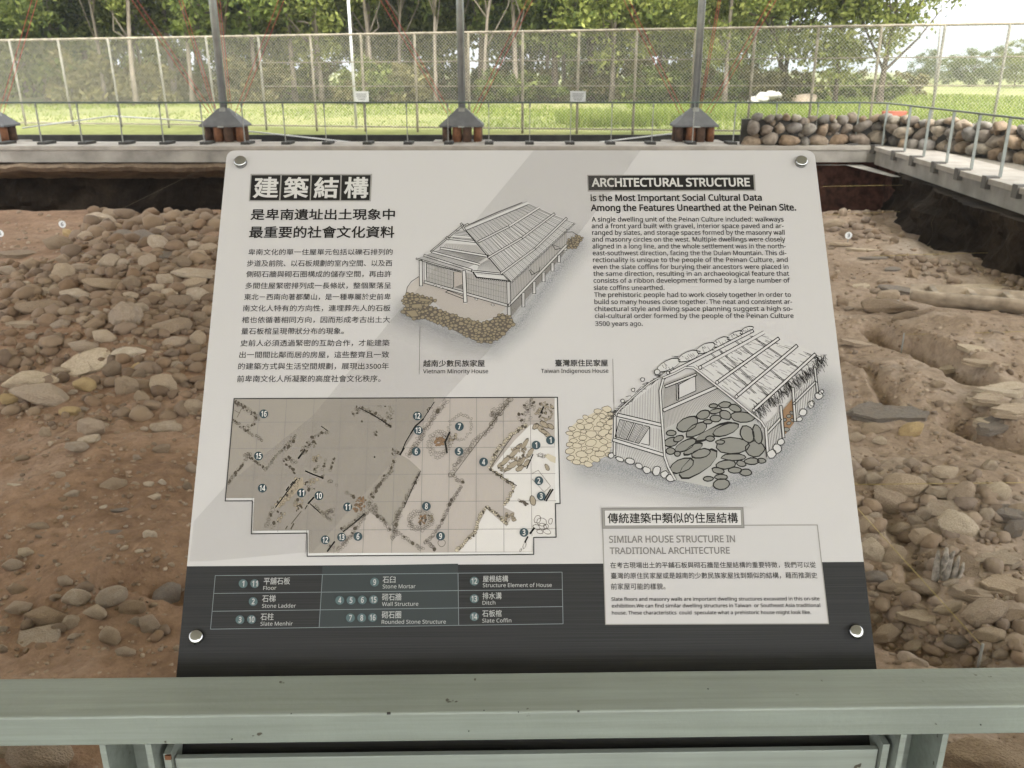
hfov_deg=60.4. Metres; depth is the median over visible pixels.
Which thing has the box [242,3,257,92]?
tree
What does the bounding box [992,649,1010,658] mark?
stone
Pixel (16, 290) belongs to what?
rubble
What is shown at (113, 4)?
tree
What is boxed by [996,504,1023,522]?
flat stone
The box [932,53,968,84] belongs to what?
tree
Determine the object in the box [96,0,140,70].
tree
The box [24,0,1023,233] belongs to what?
sky
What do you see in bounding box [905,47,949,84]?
tree
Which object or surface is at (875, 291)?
stone
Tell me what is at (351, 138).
drain wall
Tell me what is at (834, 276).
stone
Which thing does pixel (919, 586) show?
stone
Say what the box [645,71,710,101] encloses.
bush
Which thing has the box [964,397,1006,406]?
flat stone
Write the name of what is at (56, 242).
stone
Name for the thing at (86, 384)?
stone
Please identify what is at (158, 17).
tree
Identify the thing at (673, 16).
tree
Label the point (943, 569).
wooden stump
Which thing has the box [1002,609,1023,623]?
flat stone
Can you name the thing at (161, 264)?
stone
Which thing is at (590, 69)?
tree
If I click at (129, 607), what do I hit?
stone
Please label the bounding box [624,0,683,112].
guy cable
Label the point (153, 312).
stone
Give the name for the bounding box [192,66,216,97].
bush
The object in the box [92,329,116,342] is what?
stone
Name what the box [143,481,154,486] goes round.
stone
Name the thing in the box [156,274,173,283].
stone
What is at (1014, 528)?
stone
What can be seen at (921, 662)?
stone
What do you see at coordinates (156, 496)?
stone
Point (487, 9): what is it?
tree
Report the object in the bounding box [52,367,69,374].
stone
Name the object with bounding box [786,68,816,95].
bush
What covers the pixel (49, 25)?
tree
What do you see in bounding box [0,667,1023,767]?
guard rail
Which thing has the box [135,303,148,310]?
stone
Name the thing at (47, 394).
stone
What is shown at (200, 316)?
stone
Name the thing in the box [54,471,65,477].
stone
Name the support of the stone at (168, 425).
on the pit floor
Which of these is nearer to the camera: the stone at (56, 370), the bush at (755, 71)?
the stone at (56, 370)
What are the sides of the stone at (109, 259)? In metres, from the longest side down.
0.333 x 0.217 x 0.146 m
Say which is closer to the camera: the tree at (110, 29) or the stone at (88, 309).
the stone at (88, 309)
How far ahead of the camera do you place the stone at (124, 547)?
5.08 m
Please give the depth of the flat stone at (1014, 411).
6.94 m
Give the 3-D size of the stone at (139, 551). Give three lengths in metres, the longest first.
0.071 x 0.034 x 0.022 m
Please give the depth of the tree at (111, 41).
71.03 m
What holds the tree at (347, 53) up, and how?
on the grass field
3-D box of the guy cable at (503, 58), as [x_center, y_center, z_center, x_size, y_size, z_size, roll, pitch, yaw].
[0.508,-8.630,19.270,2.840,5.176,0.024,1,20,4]
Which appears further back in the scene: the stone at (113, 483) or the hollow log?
the hollow log
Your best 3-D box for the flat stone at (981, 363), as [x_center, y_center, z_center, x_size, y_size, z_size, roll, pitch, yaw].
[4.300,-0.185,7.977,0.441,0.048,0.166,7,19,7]
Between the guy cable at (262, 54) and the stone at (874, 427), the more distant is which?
the guy cable at (262, 54)
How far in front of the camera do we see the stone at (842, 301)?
10.93 m
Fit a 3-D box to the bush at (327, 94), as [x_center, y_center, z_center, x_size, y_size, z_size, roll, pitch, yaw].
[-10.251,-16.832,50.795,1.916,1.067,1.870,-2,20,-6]
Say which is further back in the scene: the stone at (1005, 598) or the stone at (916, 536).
the stone at (916, 536)
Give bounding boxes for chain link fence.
[0,22,1023,134]
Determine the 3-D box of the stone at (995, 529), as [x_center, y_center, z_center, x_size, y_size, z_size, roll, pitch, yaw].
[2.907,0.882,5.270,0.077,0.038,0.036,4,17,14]
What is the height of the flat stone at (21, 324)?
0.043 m
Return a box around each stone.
[0,250,36,258]
[0,265,15,274]
[0,393,17,404]
[0,626,7,632]
[0,644,7,652]
[0,746,7,757]
[1,370,58,388]
[1,558,23,570]
[4,601,32,614]
[4,745,73,767]
[5,320,39,327]
[7,583,27,594]
[8,383,69,406]
[14,300,59,313]
[14,455,29,460]
[16,624,60,646]
[18,269,27,273]
[18,547,34,556]
[20,258,39,269]
[22,347,35,356]
[23,606,66,625]
[25,332,37,339]
[26,522,48,528]
[34,345,40,352]
[37,277,51,285]
[38,426,50,436]
[41,287,49,295]
[42,235,72,248]
[49,284,58,289]
[49,319,70,328]
[49,594,60,600]
[50,263,75,278]
[51,623,66,632]
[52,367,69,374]
[54,332,63,336]
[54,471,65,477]
[55,253,70,262]
[57,306,75,315]
[57,575,72,585]
[58,406,80,414]
[58,497,66,501]
[59,288,91,300]
[61,347,110,376]
[61,588,91,606]
[62,229,70,236]
[62,615,79,628]
[63,490,79,496]
[64,441,89,452]
[67,633,80,639]
[68,340,98,351]
[68,389,77,394]
[71,263,88,271]
[72,377,96,391]
[76,316,87,322]
[77,231,92,240]
[77,417,105,434]
[77,434,100,443]
[79,306,97,313]
[79,406,89,411]
[81,278,121,289]
[81,393,92,400]
[82,254,93,259]
[82,318,106,328]
[83,604,106,619]
[87,212,115,221]
[88,265,99,271]
[89,239,102,246]
[91,310,101,315]
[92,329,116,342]
[95,585,127,607]
[97,253,120,266]
[98,626,120,645]
[99,477,127,489]
[101,529,122,533]
[102,208,119,218]
[102,361,121,376]
[108,301,143,324]
[110,507,128,512]
[111,347,145,357]
[112,229,132,234]
[114,222,122,228]
[114,375,138,394]
[115,244,128,251]
[115,646,135,656]
[116,258,130,265]
[118,600,145,614]
[120,545,127,550]
[122,275,140,289]
[122,291,138,299]
[126,246,140,255]
[128,265,141,270]
[129,616,139,625]
[131,368,144,377]
[133,229,154,239]
[133,454,141,459]
[134,390,149,400]
[134,549,143,552]
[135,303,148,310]
[138,254,155,267]
[138,339,146,344]
[139,614,160,632]
[140,426,148,430]
[142,530,156,537]
[143,310,159,315]
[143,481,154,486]
[144,327,156,333]
[147,235,168,249]
[147,284,165,291]
[147,291,164,299]
[148,493,160,499]
[148,602,157,607]
[149,374,176,390]
[149,420,182,432]
[151,317,192,333]
[152,444,169,452]
[152,582,180,603]
[155,225,165,231]
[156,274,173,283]
[158,479,165,484]
[159,251,171,258]
[159,262,167,266]
[161,288,178,295]
[162,336,189,347]
[163,348,179,356]
[165,221,178,225]
[166,368,179,373]
[167,295,192,305]
[170,268,215,279]
[171,361,182,366]
[172,255,191,267]
[173,645,178,650]
[175,309,181,314]
[179,235,190,241]
[179,248,188,253]
[179,381,188,386]
[181,210,190,215]
[181,218,195,224]
[181,277,206,288]
[181,310,191,317]
[182,481,191,489]
[184,399,202,414]
[185,463,196,472]
[186,287,208,300]
[188,240,200,247]
[189,330,205,344]
[191,250,206,254]
[193,311,208,321]
[198,243,217,251]
[823,219,845,227]
[829,242,853,245]
[830,273,837,279]
[836,298,848,305]
[839,229,859,236]
[840,339,872,347]
[844,306,853,310]
[846,247,879,251]
[846,401,883,415]
[848,432,865,442]
[850,405,929,422]
[852,283,870,288]
[853,468,867,483]
[857,256,888,259]
[859,515,874,533]
[860,299,918,313]
[860,422,890,433]
[861,537,884,561]
[862,365,870,370]
[864,533,877,539]
[865,472,882,485]
[865,570,887,582]
[867,591,878,596]
[869,512,882,517]
[870,288,880,293]
[870,614,881,622]
[872,435,886,444]
[873,623,902,643]
[874,485,908,513]
[876,289,899,299]
[877,278,888,283]
[877,284,909,294]
[877,579,896,593]
[881,562,893,569]
[882,472,927,496]
[882,514,892,519]
[884,544,906,565]
[885,267,900,271]
[887,522,911,534]
[890,236,898,243]
[890,583,911,595]
[891,311,917,322]
[894,609,935,625]
[894,660,901,664]
[895,464,906,469]
[898,421,923,436]
[902,364,912,368]
[902,457,920,468]
[903,639,922,652]
[905,578,940,595]
[906,566,915,570]
[908,515,923,524]
[908,527,932,547]
[909,267,920,277]
[911,658,928,666]
[912,603,927,609]
[914,496,920,502]
[914,507,932,520]
[915,564,925,571]
[918,474,926,481]
[922,271,930,275]
[923,499,961,517]
[924,486,950,498]
[926,477,942,485]
[927,549,942,559]
[928,528,945,540]
[930,380,945,387]
[930,465,958,478]
[932,600,961,614]
[933,511,966,528]
[934,400,943,406]
[936,636,943,641]
[938,509,979,536]
[939,365,955,373]
[942,579,958,586]
[942,634,969,648]
[943,737,1023,767]
[946,480,975,499]
[946,584,993,601]
[951,284,1011,288]
[952,552,979,577]
[957,343,988,352]
[960,358,1010,369]
[960,598,1007,628]
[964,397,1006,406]
[965,589,979,594]
[966,474,975,480]
[970,434,976,440]
[971,627,1005,642]
[972,387,1023,397]
[972,391,1003,405]
[972,417,989,427]
[973,655,991,666]
[974,381,1023,393]
[974,549,1022,569]
[976,415,1009,436]
[978,529,986,538]
[979,508,994,520]
[979,574,1023,599]
[981,459,997,470]
[987,481,1011,500]
[988,503,1002,510]
[989,403,1023,419]
[991,528,1002,531]
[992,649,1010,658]
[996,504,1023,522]
[1002,596,1008,600]
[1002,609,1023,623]
[1003,519,1023,537]
[1008,503,1023,511]
[1009,398,1023,403]
[1012,495,1022,500]
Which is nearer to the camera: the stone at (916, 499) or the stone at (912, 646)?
the stone at (912, 646)
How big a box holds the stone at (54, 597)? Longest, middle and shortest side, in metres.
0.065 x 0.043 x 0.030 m
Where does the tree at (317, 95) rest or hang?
on the grass field
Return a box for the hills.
[716,25,1023,71]
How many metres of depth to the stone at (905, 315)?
9.78 m
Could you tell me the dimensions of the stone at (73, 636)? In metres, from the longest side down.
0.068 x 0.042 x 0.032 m
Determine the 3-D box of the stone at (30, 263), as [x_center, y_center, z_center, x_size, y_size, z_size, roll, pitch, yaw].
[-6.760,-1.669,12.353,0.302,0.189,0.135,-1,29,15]
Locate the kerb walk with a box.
[945,152,1023,170]
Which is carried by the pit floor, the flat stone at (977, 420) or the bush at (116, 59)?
the flat stone at (977, 420)
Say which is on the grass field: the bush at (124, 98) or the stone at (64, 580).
the bush at (124, 98)
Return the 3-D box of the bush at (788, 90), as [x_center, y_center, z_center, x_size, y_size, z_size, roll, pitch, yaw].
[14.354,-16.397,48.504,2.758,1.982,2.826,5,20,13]
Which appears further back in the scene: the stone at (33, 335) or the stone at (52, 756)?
the stone at (33, 335)
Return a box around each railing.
[0,102,860,144]
[847,102,1023,198]
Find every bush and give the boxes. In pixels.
[1,62,60,97]
[34,44,125,104]
[62,73,118,104]
[79,48,140,97]
[105,67,142,101]
[112,57,182,104]
[138,57,196,98]
[144,48,213,89]
[174,72,218,101]
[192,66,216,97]
[210,52,295,103]
[234,59,290,98]
[264,68,331,100]
[300,61,336,97]
[324,90,333,98]
[328,78,361,104]
[332,54,404,103]
[358,56,405,103]
[391,62,433,101]
[402,60,443,91]
[428,60,477,99]
[429,76,455,99]
[453,85,476,98]
[470,65,500,97]
[472,66,519,101]
[491,64,539,100]
[496,70,569,101]
[528,65,560,101]
[543,75,575,101]
[568,61,609,95]
[579,73,619,101]
[582,51,659,101]
[618,64,690,103]
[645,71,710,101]
[655,61,685,81]
[687,66,718,99]
[706,68,753,101]
[733,63,773,101]
[746,69,796,103]
[770,68,796,94]
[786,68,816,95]
[789,87,828,100]
[813,70,848,97]
[827,68,871,83]
[827,72,865,97]
[857,72,915,101]
[887,70,930,95]
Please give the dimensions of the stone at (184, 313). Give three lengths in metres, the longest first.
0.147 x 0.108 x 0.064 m
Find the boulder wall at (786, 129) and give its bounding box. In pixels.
[739,112,1023,163]
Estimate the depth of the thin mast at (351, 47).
24.79 m
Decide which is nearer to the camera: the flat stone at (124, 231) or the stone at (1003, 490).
the stone at (1003, 490)
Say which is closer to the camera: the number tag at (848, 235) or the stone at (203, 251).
the stone at (203, 251)
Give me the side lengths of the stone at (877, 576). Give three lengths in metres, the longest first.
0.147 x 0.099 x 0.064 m
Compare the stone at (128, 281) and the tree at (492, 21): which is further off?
the tree at (492, 21)
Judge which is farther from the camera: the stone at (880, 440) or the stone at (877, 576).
the stone at (880, 440)
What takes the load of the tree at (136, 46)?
on the grass field
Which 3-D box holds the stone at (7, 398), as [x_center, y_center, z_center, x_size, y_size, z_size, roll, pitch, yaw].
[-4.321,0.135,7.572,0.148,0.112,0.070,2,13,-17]
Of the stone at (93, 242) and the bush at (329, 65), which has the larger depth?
the bush at (329, 65)
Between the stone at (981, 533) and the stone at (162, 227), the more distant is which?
the stone at (162, 227)
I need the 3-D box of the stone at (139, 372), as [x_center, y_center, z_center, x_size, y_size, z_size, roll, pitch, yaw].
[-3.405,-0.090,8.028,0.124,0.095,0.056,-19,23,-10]
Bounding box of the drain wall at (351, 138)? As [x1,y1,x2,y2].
[17,135,739,141]
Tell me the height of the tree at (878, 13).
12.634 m
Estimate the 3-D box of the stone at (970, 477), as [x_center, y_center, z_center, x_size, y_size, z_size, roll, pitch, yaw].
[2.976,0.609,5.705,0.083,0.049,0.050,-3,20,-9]
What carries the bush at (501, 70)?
on the grass field
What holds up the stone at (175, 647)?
on the pit floor
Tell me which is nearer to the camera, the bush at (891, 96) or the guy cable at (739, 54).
the guy cable at (739, 54)
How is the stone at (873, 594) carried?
on the pit floor
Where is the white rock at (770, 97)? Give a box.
[747,91,781,103]
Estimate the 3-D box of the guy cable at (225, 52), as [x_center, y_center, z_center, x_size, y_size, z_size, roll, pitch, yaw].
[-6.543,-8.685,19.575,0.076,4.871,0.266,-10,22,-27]
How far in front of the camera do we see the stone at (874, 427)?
6.97 m
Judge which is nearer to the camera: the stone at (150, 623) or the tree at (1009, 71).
the stone at (150, 623)
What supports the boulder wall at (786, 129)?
on the kerb walk
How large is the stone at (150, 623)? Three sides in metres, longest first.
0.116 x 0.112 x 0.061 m
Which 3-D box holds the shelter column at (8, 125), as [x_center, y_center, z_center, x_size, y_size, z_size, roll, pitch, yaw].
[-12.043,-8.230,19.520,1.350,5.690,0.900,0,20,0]
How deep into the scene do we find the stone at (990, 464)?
5.89 m
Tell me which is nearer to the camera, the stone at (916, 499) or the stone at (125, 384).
the stone at (916, 499)
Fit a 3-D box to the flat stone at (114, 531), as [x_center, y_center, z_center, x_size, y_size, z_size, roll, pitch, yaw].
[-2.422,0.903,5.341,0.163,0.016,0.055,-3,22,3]
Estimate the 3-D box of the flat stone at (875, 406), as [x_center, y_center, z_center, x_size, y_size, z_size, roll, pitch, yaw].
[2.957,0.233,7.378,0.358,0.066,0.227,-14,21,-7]
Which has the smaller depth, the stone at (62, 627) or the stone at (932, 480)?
the stone at (62, 627)
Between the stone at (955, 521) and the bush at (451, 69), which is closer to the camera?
the stone at (955, 521)
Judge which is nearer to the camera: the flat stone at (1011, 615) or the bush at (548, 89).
the flat stone at (1011, 615)
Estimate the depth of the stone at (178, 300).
9.92 m
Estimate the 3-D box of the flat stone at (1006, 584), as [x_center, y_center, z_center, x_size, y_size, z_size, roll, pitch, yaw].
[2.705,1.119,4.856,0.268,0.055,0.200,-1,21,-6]
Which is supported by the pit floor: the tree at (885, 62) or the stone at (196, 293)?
the stone at (196, 293)
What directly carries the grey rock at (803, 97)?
on the grass field
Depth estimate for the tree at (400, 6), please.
45.67 m
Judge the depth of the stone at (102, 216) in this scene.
16.93 m
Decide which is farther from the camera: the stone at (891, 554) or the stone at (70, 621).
the stone at (891, 554)
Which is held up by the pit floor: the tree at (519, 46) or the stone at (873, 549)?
the stone at (873, 549)
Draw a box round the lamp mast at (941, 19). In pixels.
[932,0,943,118]
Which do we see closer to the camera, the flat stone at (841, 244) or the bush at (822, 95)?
the flat stone at (841, 244)
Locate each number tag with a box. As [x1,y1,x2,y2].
[59,221,65,227]
[845,232,851,242]
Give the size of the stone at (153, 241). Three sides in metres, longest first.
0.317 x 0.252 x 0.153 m
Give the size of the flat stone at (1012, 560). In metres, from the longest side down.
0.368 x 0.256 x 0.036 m
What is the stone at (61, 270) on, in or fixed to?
on the pit floor
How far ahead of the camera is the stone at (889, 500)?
5.63 m
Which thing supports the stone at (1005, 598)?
on the pit floor
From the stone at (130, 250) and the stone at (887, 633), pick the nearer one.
the stone at (887, 633)
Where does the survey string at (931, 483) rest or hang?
on the pit floor
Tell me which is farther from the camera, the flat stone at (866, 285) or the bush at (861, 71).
the bush at (861, 71)
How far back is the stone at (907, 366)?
8.05 m
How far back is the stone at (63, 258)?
12.45 m
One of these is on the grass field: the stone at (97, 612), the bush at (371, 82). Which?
the bush at (371, 82)
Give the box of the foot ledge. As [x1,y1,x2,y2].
[847,165,899,176]
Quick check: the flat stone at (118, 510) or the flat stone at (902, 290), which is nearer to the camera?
the flat stone at (118, 510)
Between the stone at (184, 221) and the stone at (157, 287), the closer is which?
the stone at (157, 287)
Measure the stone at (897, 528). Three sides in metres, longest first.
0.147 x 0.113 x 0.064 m
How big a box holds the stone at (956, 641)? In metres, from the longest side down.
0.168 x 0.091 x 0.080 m
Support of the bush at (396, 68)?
on the grass field
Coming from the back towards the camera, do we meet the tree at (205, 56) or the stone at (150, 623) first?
the tree at (205, 56)
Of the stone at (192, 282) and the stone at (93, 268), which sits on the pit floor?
the stone at (192, 282)
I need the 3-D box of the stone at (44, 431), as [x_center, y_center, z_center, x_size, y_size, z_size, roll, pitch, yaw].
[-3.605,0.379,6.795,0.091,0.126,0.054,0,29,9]
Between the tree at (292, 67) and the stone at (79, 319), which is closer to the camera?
the stone at (79, 319)
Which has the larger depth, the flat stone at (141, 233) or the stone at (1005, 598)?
the flat stone at (141, 233)
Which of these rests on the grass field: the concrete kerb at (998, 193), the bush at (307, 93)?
the bush at (307, 93)
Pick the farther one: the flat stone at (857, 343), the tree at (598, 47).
the tree at (598, 47)
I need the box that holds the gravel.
[0,209,1023,767]
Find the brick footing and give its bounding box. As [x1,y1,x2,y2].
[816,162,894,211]
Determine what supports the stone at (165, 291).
on the pit floor
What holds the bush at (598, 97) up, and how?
on the grass field
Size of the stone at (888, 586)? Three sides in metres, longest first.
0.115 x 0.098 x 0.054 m
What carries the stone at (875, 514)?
on the pit floor
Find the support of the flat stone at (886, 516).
on the pit floor
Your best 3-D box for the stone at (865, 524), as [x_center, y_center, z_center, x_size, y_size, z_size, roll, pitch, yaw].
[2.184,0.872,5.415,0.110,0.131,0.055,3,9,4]
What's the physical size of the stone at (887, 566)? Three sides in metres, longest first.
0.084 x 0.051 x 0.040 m
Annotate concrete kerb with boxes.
[0,142,884,161]
[874,145,1023,214]
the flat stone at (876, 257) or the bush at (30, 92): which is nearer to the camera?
the flat stone at (876, 257)
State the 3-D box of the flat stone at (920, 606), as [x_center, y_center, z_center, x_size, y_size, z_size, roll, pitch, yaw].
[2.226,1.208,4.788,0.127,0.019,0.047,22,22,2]
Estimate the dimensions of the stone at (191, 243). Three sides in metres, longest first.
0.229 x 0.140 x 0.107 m
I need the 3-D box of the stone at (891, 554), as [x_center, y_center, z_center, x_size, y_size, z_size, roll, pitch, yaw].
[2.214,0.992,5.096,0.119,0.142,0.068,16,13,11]
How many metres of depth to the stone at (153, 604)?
4.71 m
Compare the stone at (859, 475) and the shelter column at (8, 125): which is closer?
the stone at (859, 475)
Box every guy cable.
[0,0,36,112]
[132,0,212,112]
[179,0,215,107]
[217,0,231,107]
[235,0,283,112]
[380,0,450,112]
[473,0,532,112]
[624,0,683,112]
[699,0,720,107]
[706,0,775,112]
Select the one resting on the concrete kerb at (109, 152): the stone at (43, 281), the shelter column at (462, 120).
the shelter column at (462, 120)
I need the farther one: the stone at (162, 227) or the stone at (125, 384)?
the stone at (162, 227)
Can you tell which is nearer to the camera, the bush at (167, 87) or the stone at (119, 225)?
the stone at (119, 225)
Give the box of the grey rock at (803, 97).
[793,93,816,104]
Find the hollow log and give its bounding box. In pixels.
[909,284,1023,313]
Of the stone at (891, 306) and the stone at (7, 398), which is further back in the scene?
the stone at (891, 306)
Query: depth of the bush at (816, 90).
53.54 m
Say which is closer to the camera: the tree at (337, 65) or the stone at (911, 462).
the stone at (911, 462)
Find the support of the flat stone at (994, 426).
on the pit floor
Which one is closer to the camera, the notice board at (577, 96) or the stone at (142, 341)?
the stone at (142, 341)
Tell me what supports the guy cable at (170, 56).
attached to the shelter column at (222, 123)
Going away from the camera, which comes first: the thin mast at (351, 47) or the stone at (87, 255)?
the stone at (87, 255)
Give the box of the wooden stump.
[931,547,964,581]
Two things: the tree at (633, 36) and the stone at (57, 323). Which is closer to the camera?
the stone at (57, 323)
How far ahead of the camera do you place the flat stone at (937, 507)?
5.47 m
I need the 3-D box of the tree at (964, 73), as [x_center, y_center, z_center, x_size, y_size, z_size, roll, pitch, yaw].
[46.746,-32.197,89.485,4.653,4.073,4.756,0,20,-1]
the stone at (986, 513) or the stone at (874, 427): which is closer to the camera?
the stone at (986, 513)
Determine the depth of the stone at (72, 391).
7.58 m
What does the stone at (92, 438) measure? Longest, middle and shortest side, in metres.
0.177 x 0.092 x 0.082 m
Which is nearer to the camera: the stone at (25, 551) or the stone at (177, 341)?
the stone at (25, 551)
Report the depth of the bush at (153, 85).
43.37 m
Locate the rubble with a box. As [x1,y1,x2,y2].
[0,206,1023,667]
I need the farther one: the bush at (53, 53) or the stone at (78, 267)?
the bush at (53, 53)
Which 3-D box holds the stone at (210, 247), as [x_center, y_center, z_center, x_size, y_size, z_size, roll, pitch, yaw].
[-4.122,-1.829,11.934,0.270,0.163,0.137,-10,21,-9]
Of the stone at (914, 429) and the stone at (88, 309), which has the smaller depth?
the stone at (914, 429)
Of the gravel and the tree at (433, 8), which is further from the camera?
the tree at (433, 8)
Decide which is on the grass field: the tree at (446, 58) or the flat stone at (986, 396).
the tree at (446, 58)
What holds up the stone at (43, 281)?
on the pit floor
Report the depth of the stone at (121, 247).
12.44 m
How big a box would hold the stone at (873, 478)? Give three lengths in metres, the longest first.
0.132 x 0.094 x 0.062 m
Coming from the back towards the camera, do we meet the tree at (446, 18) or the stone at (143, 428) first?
the tree at (446, 18)
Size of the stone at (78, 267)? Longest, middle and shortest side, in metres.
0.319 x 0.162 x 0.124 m
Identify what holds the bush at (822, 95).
on the grass field
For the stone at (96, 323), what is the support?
on the pit floor
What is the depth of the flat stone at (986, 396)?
7.24 m
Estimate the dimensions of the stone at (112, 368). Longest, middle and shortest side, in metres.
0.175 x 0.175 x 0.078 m
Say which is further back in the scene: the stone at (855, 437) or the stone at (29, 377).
the stone at (29, 377)
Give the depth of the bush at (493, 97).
42.99 m
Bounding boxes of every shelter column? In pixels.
[0,112,32,141]
[192,0,260,142]
[432,0,484,142]
[661,0,723,142]
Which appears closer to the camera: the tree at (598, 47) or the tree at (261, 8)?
the tree at (261, 8)
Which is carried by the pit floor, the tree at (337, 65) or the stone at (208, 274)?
the stone at (208, 274)
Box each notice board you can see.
[354,91,368,101]
[570,91,585,101]
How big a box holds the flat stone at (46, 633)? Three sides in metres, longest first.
0.241 x 0.206 x 0.025 m
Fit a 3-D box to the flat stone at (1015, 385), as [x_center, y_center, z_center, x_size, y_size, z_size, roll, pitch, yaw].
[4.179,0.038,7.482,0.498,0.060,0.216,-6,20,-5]
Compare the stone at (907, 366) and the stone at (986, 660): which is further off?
the stone at (907, 366)
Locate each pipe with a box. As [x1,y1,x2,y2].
[22,115,111,128]
[112,115,200,121]
[249,131,350,141]
[598,133,671,141]
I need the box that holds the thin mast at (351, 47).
[347,0,357,128]
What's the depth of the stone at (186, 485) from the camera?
5.96 m
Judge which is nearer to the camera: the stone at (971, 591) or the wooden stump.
the stone at (971, 591)
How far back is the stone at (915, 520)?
5.43 m
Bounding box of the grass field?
[0,71,1023,134]
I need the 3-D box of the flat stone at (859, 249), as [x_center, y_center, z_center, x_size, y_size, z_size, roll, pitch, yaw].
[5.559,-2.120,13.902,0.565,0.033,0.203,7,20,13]
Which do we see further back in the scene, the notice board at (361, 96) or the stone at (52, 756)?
the notice board at (361, 96)
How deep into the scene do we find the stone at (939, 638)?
4.62 m
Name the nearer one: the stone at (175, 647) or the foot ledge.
the stone at (175, 647)
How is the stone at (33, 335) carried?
on the pit floor
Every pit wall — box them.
[0,177,223,213]
[880,172,1023,276]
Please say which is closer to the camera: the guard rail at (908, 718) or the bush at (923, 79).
the guard rail at (908, 718)
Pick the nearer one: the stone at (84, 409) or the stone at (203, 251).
the stone at (84, 409)
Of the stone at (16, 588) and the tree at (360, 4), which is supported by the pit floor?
the stone at (16, 588)
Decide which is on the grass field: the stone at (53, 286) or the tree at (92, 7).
the tree at (92, 7)
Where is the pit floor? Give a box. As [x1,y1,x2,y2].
[0,210,1023,767]
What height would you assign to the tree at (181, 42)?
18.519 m
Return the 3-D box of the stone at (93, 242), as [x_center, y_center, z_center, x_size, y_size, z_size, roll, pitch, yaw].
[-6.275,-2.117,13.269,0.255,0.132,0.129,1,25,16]
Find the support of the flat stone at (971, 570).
on the pit floor
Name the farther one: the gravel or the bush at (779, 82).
the bush at (779, 82)
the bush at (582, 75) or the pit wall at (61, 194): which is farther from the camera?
the bush at (582, 75)
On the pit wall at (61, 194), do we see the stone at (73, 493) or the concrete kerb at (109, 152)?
the concrete kerb at (109, 152)
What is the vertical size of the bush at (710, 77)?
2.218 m
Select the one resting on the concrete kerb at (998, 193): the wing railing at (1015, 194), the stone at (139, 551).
the wing railing at (1015, 194)
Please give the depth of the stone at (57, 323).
9.21 m
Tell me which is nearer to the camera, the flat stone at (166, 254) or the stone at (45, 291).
the stone at (45, 291)
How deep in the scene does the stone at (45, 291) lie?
10.60 m
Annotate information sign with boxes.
[176,150,876,753]
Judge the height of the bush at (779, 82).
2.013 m
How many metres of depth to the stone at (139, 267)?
10.98 m
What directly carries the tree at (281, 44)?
on the grass field
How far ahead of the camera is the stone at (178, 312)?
9.61 m
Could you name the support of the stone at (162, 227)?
on the pit floor
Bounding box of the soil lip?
[0,162,225,178]
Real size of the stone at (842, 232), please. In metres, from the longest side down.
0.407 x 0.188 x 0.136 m
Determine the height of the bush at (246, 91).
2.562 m
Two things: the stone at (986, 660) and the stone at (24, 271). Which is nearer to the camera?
the stone at (986, 660)
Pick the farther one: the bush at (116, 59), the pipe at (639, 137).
the bush at (116, 59)
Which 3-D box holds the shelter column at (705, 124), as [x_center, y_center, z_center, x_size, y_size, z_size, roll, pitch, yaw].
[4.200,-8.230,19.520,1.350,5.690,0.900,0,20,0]
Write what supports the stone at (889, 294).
on the pit floor
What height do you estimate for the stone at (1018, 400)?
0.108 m
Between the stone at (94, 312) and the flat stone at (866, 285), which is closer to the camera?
the stone at (94, 312)
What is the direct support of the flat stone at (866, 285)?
on the pit floor
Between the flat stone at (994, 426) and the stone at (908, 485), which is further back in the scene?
the flat stone at (994, 426)
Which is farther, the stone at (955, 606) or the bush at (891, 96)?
the bush at (891, 96)
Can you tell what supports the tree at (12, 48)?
on the grass field
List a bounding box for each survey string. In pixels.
[124,170,199,207]
[854,482,1023,484]
[857,508,983,667]
[882,252,987,255]
[900,331,1023,352]
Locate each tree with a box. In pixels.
[0,0,92,104]
[0,0,122,101]
[0,13,26,69]
[8,9,122,67]
[18,42,28,97]
[29,0,77,101]
[43,0,144,63]
[64,10,136,69]
[79,0,107,105]
[82,0,239,101]
[95,4,191,83]
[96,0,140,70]
[99,0,139,105]
[131,0,152,83]
[146,2,210,64]
[149,0,208,101]
[162,0,288,101]
[166,13,262,72]
[178,0,195,103]
[180,0,341,69]
[186,5,342,68]
[221,0,387,101]
[238,17,358,76]
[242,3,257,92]
[284,0,298,101]
[297,0,496,70]
[310,0,318,99]
[326,0,382,69]
[334,2,355,76]
[338,0,478,93]
[344,0,369,56]
[353,0,503,83]
[362,0,382,58]
[387,0,418,63]
[399,0,533,100]
[429,0,439,101]
[449,0,502,100]
[469,5,583,83]
[471,0,535,101]
[471,38,501,65]
[474,0,508,101]
[494,0,608,101]
[508,14,528,67]
[531,0,674,101]
[535,1,548,69]
[536,0,682,101]
[543,20,630,83]
[561,36,565,83]
[566,10,682,84]
[582,0,739,77]
[626,4,635,100]
[627,4,692,63]
[649,9,758,74]
[668,0,815,104]
[690,1,808,83]
[708,0,858,91]
[745,2,829,69]
[755,0,947,103]
[821,0,968,104]
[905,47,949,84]
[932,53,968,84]
[945,47,996,86]
[972,44,1018,84]
[992,37,1023,87]
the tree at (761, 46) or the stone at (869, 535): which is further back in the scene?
the tree at (761, 46)
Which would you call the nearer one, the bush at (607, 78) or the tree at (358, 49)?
the bush at (607, 78)
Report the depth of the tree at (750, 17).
43.02 m
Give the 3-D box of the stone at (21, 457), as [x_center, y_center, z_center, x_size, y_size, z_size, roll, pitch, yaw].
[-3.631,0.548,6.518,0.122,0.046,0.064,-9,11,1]
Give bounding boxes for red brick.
[881,111,907,115]

